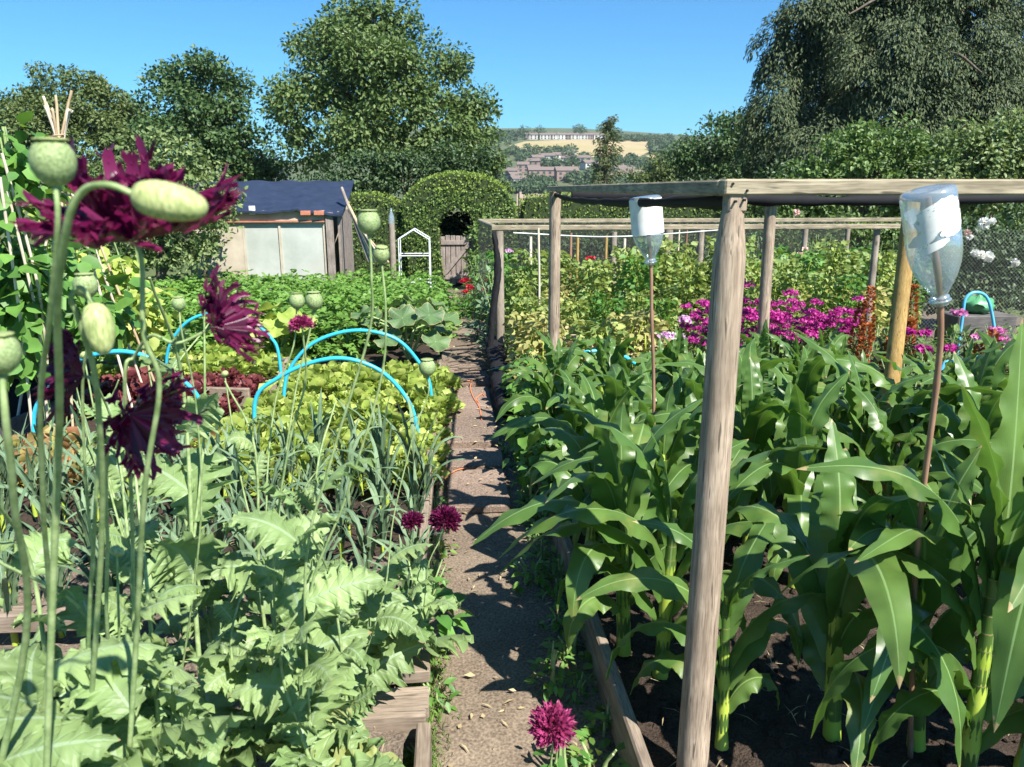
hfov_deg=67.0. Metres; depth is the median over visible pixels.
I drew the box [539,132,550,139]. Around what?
house
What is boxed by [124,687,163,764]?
poppy plant
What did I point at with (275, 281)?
potato plant
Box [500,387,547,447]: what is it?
bean plant
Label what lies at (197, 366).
lettuce
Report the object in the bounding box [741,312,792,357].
phlox plant
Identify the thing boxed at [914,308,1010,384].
phlox plant
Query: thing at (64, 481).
leek
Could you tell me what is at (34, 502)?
leek
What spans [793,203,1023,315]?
rose bush
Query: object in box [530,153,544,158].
house
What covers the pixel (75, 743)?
poppy plant
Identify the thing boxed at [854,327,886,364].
flower foliage
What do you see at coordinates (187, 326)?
potato plant
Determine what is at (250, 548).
leek
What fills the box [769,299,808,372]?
phlox plant
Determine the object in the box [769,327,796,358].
flower foliage
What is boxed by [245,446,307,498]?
leek
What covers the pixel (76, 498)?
leek
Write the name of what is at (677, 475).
sweetcorn plant
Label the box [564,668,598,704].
weed
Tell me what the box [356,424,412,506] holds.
leek
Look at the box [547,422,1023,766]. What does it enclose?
soil
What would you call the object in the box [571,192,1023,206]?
rolled netting
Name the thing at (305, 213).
brick
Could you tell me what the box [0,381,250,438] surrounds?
raised bed
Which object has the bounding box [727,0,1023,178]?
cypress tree
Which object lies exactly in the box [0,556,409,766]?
soil
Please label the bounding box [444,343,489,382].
twig litter
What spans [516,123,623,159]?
crest trees
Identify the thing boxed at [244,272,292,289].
potato plant
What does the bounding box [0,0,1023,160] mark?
sky
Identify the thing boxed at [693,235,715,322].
pea plant
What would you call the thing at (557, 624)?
weed
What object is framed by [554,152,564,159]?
house
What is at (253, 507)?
leek
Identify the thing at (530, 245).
garden stake
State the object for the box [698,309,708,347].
phlox plant
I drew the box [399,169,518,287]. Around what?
hedge arch
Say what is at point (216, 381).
lettuce
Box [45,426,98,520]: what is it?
leek
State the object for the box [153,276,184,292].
potato plant
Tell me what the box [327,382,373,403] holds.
lettuce
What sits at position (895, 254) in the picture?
pea plant
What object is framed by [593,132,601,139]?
house
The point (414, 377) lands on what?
lettuce
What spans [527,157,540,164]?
house
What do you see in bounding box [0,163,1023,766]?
ground
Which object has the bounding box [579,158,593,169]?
house
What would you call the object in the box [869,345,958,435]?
sweetcorn plant
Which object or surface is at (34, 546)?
poppy plant
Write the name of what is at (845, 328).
phlox plant
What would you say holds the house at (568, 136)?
on the hillside
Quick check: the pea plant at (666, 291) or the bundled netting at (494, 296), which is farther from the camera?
the pea plant at (666, 291)
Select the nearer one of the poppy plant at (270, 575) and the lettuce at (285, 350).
the poppy plant at (270, 575)
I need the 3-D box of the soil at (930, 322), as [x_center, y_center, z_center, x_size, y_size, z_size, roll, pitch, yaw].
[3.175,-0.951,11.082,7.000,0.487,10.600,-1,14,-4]
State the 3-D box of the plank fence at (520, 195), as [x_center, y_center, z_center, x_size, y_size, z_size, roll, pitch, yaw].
[1.724,-7.796,35.361,3.019,1.880,0.110,-1,14,-4]
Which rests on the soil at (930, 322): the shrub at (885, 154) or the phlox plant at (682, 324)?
the phlox plant at (682, 324)
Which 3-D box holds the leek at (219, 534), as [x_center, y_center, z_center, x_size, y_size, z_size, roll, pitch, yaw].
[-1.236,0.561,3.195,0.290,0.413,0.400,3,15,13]
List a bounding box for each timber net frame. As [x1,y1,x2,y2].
[478,218,900,349]
[547,179,1023,766]
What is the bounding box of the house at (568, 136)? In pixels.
[565,132,571,139]
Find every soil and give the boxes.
[0,363,422,566]
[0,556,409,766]
[81,324,437,364]
[506,288,1023,369]
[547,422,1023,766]
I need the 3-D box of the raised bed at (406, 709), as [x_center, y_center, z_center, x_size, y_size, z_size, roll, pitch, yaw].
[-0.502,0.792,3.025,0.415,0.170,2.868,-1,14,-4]
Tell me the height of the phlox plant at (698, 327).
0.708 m
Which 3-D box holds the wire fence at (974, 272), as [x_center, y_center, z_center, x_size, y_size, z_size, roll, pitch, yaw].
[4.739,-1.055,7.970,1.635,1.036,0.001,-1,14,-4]
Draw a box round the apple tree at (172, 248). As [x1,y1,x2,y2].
[63,122,247,288]
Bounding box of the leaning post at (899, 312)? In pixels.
[871,202,919,494]
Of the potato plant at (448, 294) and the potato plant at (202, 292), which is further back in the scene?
the potato plant at (448, 294)
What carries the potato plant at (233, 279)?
on the soil at (372, 356)
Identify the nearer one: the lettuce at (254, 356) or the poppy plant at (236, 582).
the poppy plant at (236, 582)
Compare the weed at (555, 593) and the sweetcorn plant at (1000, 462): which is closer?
the sweetcorn plant at (1000, 462)
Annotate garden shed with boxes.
[191,180,353,289]
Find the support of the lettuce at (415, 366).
on the soil at (329, 494)
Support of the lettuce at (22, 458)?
on the soil at (329, 494)
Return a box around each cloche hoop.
[31,349,207,432]
[165,312,281,371]
[252,356,418,431]
[282,328,432,396]
[585,349,635,364]
[941,356,976,369]
[956,291,995,354]
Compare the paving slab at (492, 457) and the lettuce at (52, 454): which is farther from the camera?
the paving slab at (492, 457)
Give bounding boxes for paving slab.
[445,387,499,447]
[445,447,503,469]
[447,363,489,387]
[447,469,510,513]
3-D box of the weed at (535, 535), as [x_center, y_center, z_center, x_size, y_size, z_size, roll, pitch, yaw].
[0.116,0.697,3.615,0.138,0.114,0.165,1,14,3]
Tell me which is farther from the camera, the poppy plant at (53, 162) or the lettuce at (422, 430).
the lettuce at (422, 430)
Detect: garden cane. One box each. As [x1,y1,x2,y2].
[0,153,48,364]
[0,177,31,425]
[6,191,48,417]
[537,228,539,317]
[647,235,655,424]
[907,196,943,758]
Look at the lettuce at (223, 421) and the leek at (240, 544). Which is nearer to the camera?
the leek at (240, 544)
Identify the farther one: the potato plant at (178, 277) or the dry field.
the dry field
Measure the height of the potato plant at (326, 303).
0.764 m
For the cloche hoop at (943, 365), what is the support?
on the soil at (768, 739)
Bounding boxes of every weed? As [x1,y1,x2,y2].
[403,743,436,766]
[409,526,458,565]
[409,672,462,716]
[427,559,451,589]
[430,646,451,664]
[433,491,448,509]
[434,478,445,490]
[498,440,513,454]
[507,471,538,498]
[509,460,531,468]
[511,552,556,593]
[513,479,539,507]
[513,507,541,526]
[524,494,548,525]
[524,521,550,545]
[525,640,575,701]
[527,536,556,561]
[532,729,594,766]
[534,576,567,611]
[535,545,565,587]
[536,605,578,635]
[541,623,593,677]
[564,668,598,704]
[566,734,629,766]
[581,698,612,748]
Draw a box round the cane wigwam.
[16,90,154,425]
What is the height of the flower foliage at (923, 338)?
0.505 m
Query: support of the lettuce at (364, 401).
on the soil at (329, 494)
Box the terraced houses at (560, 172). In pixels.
[553,165,579,180]
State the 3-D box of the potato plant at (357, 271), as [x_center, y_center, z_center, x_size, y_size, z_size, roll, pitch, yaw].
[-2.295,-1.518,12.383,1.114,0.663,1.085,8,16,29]
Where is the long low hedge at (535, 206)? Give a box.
[515,192,1023,274]
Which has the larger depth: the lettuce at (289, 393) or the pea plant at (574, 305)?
the pea plant at (574, 305)
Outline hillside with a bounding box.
[21,128,1021,210]
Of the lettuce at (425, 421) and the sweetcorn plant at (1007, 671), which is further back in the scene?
the lettuce at (425, 421)
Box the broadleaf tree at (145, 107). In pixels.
[128,98,156,140]
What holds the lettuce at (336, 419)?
on the soil at (329, 494)
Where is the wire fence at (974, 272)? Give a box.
[909,230,1023,329]
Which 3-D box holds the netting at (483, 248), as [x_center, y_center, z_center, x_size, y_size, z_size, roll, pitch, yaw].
[2.008,-1.501,10.249,4.891,1.246,0.080,-1,14,-4]
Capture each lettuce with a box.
[1,454,38,495]
[12,434,25,446]
[13,437,70,464]
[20,469,39,489]
[25,424,80,450]
[50,452,71,461]
[61,459,84,492]
[64,392,94,419]
[66,437,96,454]
[79,375,103,389]
[90,363,114,378]
[99,374,111,381]
[100,381,116,396]
[103,354,126,364]
[105,358,145,376]
[107,375,122,383]
[112,344,137,356]
[112,379,150,400]
[114,365,148,381]
[118,396,135,408]
[128,349,163,367]
[131,373,165,396]
[152,359,188,374]
[154,344,170,355]
[161,352,198,365]
[163,374,195,381]
[178,377,213,400]
[184,347,200,356]
[184,358,217,374]
[190,426,221,447]
[190,434,215,447]
[193,338,233,357]
[193,371,229,386]
[194,440,240,461]
[199,350,226,361]
[211,356,250,374]
[212,416,228,431]
[213,366,244,381]
[215,476,229,489]
[218,397,238,413]
[219,415,278,444]
[220,412,275,436]
[220,435,261,458]
[221,386,251,401]
[226,447,286,495]
[228,345,265,365]
[228,377,258,395]
[232,406,274,421]
[243,373,266,386]
[243,393,296,416]
[243,408,278,424]
[246,431,268,445]
[248,356,282,377]
[250,341,270,353]
[258,379,298,398]
[260,443,282,460]
[261,351,285,360]
[262,415,312,445]
[270,387,296,399]
[271,342,302,360]
[277,355,324,381]
[280,396,325,416]
[281,456,328,489]
[283,371,300,382]
[285,408,325,429]
[293,426,340,468]
[294,368,336,395]
[296,389,326,407]
[316,407,354,431]
[321,360,343,373]
[323,398,357,417]
[323,426,348,452]
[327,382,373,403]
[329,429,393,465]
[332,376,354,400]
[333,450,393,489]
[334,363,375,386]
[341,359,373,381]
[351,394,397,418]
[354,407,408,435]
[369,361,411,387]
[371,387,406,407]
[374,376,408,397]
[386,359,413,371]
[386,439,429,460]
[391,456,440,489]
[394,427,427,439]
[402,381,444,408]
[403,368,447,392]
[404,396,449,420]
[407,413,439,430]
[407,455,449,481]
[410,363,418,370]
[416,433,450,461]
[424,389,465,412]
[427,368,463,390]
[427,424,453,440]
[430,412,451,425]
[435,363,449,371]
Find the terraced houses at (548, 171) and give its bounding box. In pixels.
[527,165,562,178]
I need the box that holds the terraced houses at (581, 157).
[561,154,590,161]
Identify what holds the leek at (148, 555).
on the soil at (394, 743)
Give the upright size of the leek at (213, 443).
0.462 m
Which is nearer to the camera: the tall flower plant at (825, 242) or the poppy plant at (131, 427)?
the poppy plant at (131, 427)
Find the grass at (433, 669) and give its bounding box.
[402,647,460,766]
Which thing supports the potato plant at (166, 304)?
on the soil at (372, 356)
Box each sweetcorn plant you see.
[470,398,702,656]
[487,345,603,448]
[488,368,661,494]
[497,403,826,679]
[502,323,611,397]
[521,370,701,578]
[532,385,743,556]
[543,332,672,395]
[550,336,584,449]
[554,369,583,436]
[559,352,668,412]
[567,326,632,394]
[571,364,651,545]
[576,519,866,750]
[595,366,745,438]
[632,357,672,415]
[634,327,691,400]
[649,387,731,572]
[650,338,695,385]
[655,348,793,506]
[655,367,703,538]
[678,351,705,377]
[695,327,758,354]
[695,346,798,391]
[725,338,805,544]
[727,420,965,766]
[728,371,849,587]
[740,319,769,379]
[758,346,862,491]
[760,333,847,390]
[763,341,849,409]
[765,359,783,448]
[768,383,991,527]
[778,319,1023,766]
[783,351,925,485]
[788,323,851,394]
[794,332,998,528]
[794,372,879,440]
[806,344,1013,524]
[820,336,849,422]
[842,350,922,452]
[848,445,984,751]
[853,339,1015,484]
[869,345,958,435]
[870,377,926,451]
[880,337,1011,506]
[884,351,1023,526]
[914,351,1008,392]
[920,377,1023,447]
[968,330,1008,390]
[991,547,1023,766]
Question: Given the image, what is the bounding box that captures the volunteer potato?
[396,559,475,636]
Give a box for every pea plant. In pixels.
[484,248,517,330]
[495,265,528,340]
[495,270,536,355]
[502,311,547,381]
[504,248,548,343]
[505,318,568,384]
[511,297,547,368]
[524,324,576,370]
[531,250,570,314]
[532,259,560,299]
[536,284,573,316]
[540,293,572,322]
[560,254,582,301]
[560,296,590,342]
[560,316,584,337]
[563,341,595,365]
[565,260,601,325]
[565,320,604,358]
[569,258,613,336]
[574,290,606,337]
[576,318,632,366]
[588,259,615,314]
[589,297,627,343]
[599,312,649,367]
[604,252,659,344]
[606,245,643,333]
[610,246,636,315]
[613,310,669,369]
[623,289,648,344]
[629,251,665,299]
[629,330,674,357]
[630,329,671,369]
[636,234,675,331]
[641,297,677,339]
[653,252,684,328]
[653,282,681,332]
[653,297,681,331]
[662,240,706,330]
[665,260,707,343]
[671,255,695,313]
[682,323,706,357]
[683,321,707,350]
[684,265,710,321]
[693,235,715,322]
[693,284,710,342]
[740,285,775,341]
[742,242,757,334]
[742,260,760,331]
[745,235,758,294]
[752,261,777,323]
[758,244,790,295]
[769,250,803,332]
[769,269,809,352]
[769,287,817,340]
[770,255,806,323]
[781,262,813,324]
[791,249,828,325]
[800,250,830,312]
[803,272,839,345]
[811,248,845,303]
[814,238,853,314]
[823,273,867,345]
[824,289,865,337]
[828,249,865,290]
[844,245,871,294]
[852,287,891,341]
[854,250,896,331]
[875,249,919,323]
[878,259,932,342]
[880,309,921,348]
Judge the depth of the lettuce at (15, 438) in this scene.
4.41 m
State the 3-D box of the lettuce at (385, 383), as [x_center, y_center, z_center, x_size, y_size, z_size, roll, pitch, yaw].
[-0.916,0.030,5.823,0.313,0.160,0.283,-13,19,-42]
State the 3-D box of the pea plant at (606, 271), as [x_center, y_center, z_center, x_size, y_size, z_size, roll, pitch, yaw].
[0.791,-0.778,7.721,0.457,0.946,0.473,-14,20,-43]
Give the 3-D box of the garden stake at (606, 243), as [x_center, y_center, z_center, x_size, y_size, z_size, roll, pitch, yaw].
[1.144,-1.232,9.505,0.031,1.149,0.031,5,15,18]
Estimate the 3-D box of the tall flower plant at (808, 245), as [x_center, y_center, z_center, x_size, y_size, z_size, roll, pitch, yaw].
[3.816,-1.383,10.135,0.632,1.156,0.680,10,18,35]
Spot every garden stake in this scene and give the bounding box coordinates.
[529,237,531,296]
[569,233,571,279]
[575,238,578,299]
[604,237,607,266]
[622,238,625,291]
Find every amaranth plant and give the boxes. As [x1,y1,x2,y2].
[843,286,887,390]
[874,283,935,389]
[970,328,999,368]
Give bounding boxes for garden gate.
[438,228,475,284]
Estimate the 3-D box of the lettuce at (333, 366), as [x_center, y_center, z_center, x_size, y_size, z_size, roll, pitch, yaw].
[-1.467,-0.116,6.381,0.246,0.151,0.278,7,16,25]
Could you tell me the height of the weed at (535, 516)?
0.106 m
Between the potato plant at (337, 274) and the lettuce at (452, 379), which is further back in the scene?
the potato plant at (337, 274)
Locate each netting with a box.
[478,222,846,315]
[484,335,514,418]
[487,231,501,346]
[554,193,722,209]
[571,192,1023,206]
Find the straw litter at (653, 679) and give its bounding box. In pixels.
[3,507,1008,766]
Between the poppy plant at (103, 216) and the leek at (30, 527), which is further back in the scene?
the leek at (30, 527)
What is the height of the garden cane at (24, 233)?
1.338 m
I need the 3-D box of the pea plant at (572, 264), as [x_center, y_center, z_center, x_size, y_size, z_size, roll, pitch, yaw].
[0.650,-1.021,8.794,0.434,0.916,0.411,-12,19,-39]
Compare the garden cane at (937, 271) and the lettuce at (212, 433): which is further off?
the lettuce at (212, 433)
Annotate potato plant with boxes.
[75,306,150,360]
[83,326,171,360]
[120,286,169,304]
[126,301,213,358]
[149,281,199,326]
[149,295,197,331]
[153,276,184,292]
[153,282,182,294]
[156,295,211,350]
[163,274,210,300]
[165,304,267,354]
[167,273,208,292]
[167,288,204,302]
[169,269,187,282]
[174,287,230,341]
[176,278,204,294]
[183,285,259,324]
[192,286,280,344]
[200,276,254,288]
[205,292,276,338]
[210,266,253,282]
[217,281,265,299]
[220,271,261,290]
[236,275,272,297]
[243,283,304,305]
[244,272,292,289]
[244,276,293,291]
[246,283,289,311]
[248,300,327,360]
[250,297,324,346]
[252,274,306,304]
[257,292,326,341]
[260,273,303,288]
[262,281,305,300]
[267,306,371,364]
[271,269,311,288]
[273,270,323,292]
[279,290,373,355]
[280,290,332,319]
[287,281,344,296]
[287,284,318,304]
[291,276,324,292]
[298,269,333,287]
[303,280,343,297]
[310,272,357,287]
[310,290,404,353]
[310,295,379,342]
[314,276,351,297]
[315,282,376,333]
[322,275,353,285]
[324,269,363,282]
[327,285,377,319]
[330,282,367,320]
[337,272,369,296]
[340,282,368,301]
[341,286,419,339]
[347,267,385,282]
[347,294,393,328]
[353,276,381,285]
[354,269,392,293]
[360,283,405,303]
[361,285,399,315]
[362,275,415,308]
[365,272,411,308]
[375,262,421,290]
[376,274,410,284]
[379,286,459,336]
[385,274,411,297]
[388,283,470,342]
[391,272,452,309]
[401,288,460,329]
[402,276,460,306]
[403,269,464,311]
[404,285,461,320]
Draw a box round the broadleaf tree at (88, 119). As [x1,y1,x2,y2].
[0,59,150,186]
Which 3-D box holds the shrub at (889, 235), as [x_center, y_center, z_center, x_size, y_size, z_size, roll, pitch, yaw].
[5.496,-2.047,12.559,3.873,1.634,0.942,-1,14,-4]
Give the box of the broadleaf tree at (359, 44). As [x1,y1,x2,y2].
[249,0,502,194]
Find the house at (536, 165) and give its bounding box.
[527,163,540,166]
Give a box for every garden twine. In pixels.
[434,467,465,484]
[470,382,481,419]
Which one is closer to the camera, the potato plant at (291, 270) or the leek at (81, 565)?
the leek at (81, 565)
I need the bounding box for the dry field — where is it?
[510,140,647,157]
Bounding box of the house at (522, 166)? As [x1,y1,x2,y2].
[517,160,529,171]
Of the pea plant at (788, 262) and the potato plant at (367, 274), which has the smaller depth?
the pea plant at (788, 262)
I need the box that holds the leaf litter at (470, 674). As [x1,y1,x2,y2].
[433,340,617,766]
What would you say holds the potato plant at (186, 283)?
on the soil at (372, 356)
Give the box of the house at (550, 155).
[542,152,556,159]
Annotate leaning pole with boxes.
[340,187,369,262]
[344,200,377,263]
[348,210,385,263]
[356,225,373,262]
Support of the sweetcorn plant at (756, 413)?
on the soil at (768, 739)
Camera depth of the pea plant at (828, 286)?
7.45 m
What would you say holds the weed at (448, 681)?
on the path at (490, 739)
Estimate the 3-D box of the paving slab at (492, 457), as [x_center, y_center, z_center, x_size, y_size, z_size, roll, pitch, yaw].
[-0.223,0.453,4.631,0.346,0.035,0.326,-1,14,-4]
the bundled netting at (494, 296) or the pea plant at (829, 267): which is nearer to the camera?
the bundled netting at (494, 296)
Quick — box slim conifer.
[587,114,625,183]
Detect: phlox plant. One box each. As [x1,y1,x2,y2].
[450,284,478,311]
[452,277,489,319]
[505,248,531,312]
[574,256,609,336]
[657,315,694,357]
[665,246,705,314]
[678,299,742,355]
[679,299,708,348]
[689,313,707,355]
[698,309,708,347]
[701,314,758,345]
[740,280,788,354]
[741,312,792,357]
[750,287,815,357]
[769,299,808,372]
[770,297,801,355]
[785,301,823,362]
[791,314,824,350]
[809,298,854,377]
[810,312,860,342]
[820,295,864,356]
[842,307,869,352]
[906,327,959,387]
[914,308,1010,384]
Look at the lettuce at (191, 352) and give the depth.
6.94 m
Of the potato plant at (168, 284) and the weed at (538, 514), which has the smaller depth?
the weed at (538, 514)
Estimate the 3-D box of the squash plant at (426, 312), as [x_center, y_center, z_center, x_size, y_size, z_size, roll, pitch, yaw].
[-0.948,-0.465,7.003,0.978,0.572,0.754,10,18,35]
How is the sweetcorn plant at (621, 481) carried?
on the soil at (768, 739)
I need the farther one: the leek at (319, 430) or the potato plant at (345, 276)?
the potato plant at (345, 276)
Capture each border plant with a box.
[462,252,491,294]
[462,254,493,299]
[463,259,492,301]
[463,263,493,313]
[463,265,520,343]
[469,275,491,325]
[472,257,492,292]
[475,317,514,355]
[482,334,512,362]
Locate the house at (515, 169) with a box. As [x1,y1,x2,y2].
[505,166,519,172]
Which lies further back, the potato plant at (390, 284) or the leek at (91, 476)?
the potato plant at (390, 284)
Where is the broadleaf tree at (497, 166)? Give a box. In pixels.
[467,122,515,193]
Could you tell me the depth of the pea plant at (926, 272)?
7.92 m
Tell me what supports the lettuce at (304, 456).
on the soil at (329, 494)
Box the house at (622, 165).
[611,164,626,171]
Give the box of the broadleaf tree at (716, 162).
[659,108,778,180]
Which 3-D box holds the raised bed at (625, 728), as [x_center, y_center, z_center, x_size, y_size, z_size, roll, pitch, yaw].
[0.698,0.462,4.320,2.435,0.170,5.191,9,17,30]
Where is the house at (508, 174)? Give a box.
[506,170,521,177]
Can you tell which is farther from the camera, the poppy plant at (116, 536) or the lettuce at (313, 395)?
the lettuce at (313, 395)
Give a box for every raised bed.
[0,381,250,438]
[0,605,75,633]
[81,357,289,393]
[361,450,432,766]
[427,357,441,560]
[518,415,652,766]
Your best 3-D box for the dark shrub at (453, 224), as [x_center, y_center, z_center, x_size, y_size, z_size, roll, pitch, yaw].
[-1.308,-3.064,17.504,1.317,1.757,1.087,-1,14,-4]
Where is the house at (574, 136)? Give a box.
[571,132,579,139]
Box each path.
[424,345,620,766]
[443,284,487,345]
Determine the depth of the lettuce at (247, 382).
5.85 m
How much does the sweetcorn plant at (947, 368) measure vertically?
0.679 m
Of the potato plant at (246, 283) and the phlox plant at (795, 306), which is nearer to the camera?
the phlox plant at (795, 306)
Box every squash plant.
[248,300,323,349]
[350,302,462,360]
[356,293,449,344]
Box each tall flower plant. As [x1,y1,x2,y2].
[690,244,712,297]
[745,229,761,307]
[794,240,814,267]
[808,234,842,282]
[860,241,891,298]
[877,230,923,315]
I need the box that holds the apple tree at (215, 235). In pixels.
[174,216,233,276]
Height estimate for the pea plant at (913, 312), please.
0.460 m
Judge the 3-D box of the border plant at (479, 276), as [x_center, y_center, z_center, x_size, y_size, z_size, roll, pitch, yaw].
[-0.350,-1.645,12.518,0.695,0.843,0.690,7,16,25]
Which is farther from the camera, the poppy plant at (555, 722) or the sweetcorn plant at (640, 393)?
the sweetcorn plant at (640, 393)
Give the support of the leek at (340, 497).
on the soil at (394, 743)
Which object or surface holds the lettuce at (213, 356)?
on the raised bed at (284, 360)
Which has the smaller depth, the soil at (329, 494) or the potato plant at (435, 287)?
the soil at (329, 494)
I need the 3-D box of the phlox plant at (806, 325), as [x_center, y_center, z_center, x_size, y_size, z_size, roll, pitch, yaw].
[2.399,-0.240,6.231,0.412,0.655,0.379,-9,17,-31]
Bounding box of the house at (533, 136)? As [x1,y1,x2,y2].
[529,132,537,139]
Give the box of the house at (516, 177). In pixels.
[508,174,528,180]
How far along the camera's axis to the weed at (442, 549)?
3.47 m
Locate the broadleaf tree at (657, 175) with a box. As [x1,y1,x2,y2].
[623,151,688,182]
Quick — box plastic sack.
[959,294,995,313]
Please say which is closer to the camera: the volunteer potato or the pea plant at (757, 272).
the volunteer potato
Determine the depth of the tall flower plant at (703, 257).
10.01 m
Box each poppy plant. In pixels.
[0,137,166,743]
[0,285,126,766]
[0,331,119,766]
[0,504,77,657]
[0,545,153,736]
[0,597,62,660]
[5,135,253,766]
[30,328,174,766]
[43,180,207,766]
[54,272,221,760]
[57,264,270,754]
[76,368,273,766]
[76,380,164,636]
[79,351,195,662]
[109,475,230,766]
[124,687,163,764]
[132,277,259,765]
[141,323,248,654]
[186,291,371,756]
[199,561,278,763]
[211,370,301,670]
[229,209,404,766]
[246,573,393,766]
[261,698,400,766]
[273,485,369,756]
[282,454,340,624]
[291,402,373,697]
[311,535,386,755]
[332,358,435,695]
[372,504,473,662]
[527,700,577,766]
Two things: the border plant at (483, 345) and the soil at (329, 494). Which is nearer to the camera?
the soil at (329, 494)
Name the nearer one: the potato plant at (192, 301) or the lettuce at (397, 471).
the lettuce at (397, 471)
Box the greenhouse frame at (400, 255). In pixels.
[398,228,431,286]
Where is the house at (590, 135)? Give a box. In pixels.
[588,132,593,139]
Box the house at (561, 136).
[556,132,565,139]
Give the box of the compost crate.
[934,310,1016,354]
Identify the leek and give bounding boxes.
[0,414,27,482]
[0,430,36,455]
[0,442,84,528]
[0,446,37,496]
[0,458,93,564]
[0,465,19,539]
[0,483,41,593]
[0,527,40,645]
[1,445,68,516]
[1,490,28,538]
[5,541,90,638]
[8,521,83,589]
[12,415,73,475]
[33,444,83,522]
[34,476,93,536]
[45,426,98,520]
[45,441,135,530]
[47,397,109,497]
[49,482,134,552]
[59,505,157,593]
[67,481,154,530]
[69,524,129,592]
[75,507,174,584]
[93,401,128,496]
[124,448,158,504]
[127,455,175,520]
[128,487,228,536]
[129,508,221,613]
[149,480,248,551]
[152,508,234,592]
[155,495,252,609]
[159,435,192,462]
[161,443,251,533]
[171,389,207,461]
[184,435,225,480]
[193,419,248,495]
[214,493,276,558]
[215,427,280,497]
[215,483,287,551]
[216,441,304,510]
[217,443,292,514]
[223,416,287,459]
[233,528,273,618]
[241,551,262,558]
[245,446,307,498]
[245,470,303,519]
[253,409,329,490]
[275,456,337,513]
[287,467,370,559]
[289,389,361,469]
[291,443,339,500]
[306,496,406,567]
[309,513,351,560]
[310,504,355,559]
[314,453,400,538]
[317,398,378,495]
[319,418,380,504]
[339,431,402,531]
[341,391,425,472]
[344,525,393,570]
[349,467,433,556]
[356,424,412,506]
[362,469,438,541]
[362,511,441,568]
[365,529,440,589]
[374,392,436,480]
[389,427,467,490]
[390,448,475,535]
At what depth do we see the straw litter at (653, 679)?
2.33 m
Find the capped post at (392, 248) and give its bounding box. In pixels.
[388,216,396,277]
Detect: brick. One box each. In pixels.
[300,211,310,214]
[314,211,323,214]
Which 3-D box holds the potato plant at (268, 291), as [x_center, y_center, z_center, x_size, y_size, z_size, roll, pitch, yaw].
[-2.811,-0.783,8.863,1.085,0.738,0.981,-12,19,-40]
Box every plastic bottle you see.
[629,195,663,263]
[899,183,962,303]
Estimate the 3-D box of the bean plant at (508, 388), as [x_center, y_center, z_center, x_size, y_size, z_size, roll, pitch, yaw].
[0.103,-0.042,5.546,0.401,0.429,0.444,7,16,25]
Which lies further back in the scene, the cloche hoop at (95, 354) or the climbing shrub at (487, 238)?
the climbing shrub at (487, 238)
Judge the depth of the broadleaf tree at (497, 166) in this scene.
42.01 m
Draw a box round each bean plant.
[0,111,83,425]
[18,221,150,422]
[23,193,182,368]
[499,349,546,395]
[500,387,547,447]
[502,386,561,474]
[513,354,582,422]
[515,379,545,416]
[517,418,561,498]
[538,458,570,522]
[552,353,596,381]
[625,345,655,376]
[692,348,701,359]
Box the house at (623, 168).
[620,165,635,169]
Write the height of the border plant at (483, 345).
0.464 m
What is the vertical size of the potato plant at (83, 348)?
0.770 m
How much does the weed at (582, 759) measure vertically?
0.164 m
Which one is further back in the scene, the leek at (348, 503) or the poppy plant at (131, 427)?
the leek at (348, 503)
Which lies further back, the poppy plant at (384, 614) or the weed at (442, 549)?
the weed at (442, 549)
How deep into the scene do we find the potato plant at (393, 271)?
12.32 m
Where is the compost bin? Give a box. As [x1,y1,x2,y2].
[0,361,79,421]
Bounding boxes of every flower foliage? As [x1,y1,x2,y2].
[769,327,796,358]
[769,337,800,358]
[801,326,855,355]
[846,326,909,364]
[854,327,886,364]
[865,326,942,387]
[879,357,939,443]
[887,326,935,364]
[904,324,982,364]
[905,345,949,385]
[926,325,981,357]
[947,324,1007,366]
[966,323,1018,349]
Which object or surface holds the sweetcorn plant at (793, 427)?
on the soil at (768, 739)
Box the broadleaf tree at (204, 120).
[125,43,296,184]
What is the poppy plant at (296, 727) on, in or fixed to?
on the soil at (394, 743)
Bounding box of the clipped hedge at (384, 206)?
[349,191,409,283]
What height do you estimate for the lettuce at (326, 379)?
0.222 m
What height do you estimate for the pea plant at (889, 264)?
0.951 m
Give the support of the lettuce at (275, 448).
on the soil at (329, 494)
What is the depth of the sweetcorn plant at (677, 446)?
2.84 m
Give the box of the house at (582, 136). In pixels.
[579,132,588,139]
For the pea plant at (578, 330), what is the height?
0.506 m
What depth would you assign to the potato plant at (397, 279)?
11.42 m
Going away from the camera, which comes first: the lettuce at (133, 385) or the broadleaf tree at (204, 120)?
the lettuce at (133, 385)
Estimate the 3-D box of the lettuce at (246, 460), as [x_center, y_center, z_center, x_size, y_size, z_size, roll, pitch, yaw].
[-1.332,0.444,4.062,0.386,0.216,0.399,10,18,35]
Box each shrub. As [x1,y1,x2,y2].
[296,136,496,199]
[440,210,472,283]
[461,213,502,269]
[512,229,714,270]
[713,156,808,257]
[744,209,970,282]
[748,109,970,269]
[904,104,1023,282]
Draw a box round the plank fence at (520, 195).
[517,192,570,215]
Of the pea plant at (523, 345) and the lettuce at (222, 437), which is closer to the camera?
the lettuce at (222, 437)
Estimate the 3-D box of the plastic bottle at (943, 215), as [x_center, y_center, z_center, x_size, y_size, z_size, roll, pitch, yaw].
[0.856,-0.282,1.589,0.133,0.251,0.106,-1,14,-4]
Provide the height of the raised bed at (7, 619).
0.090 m
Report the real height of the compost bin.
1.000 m
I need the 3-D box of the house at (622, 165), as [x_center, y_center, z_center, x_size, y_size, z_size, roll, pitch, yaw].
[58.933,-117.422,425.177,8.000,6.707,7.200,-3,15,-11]
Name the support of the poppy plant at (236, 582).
on the soil at (394, 743)

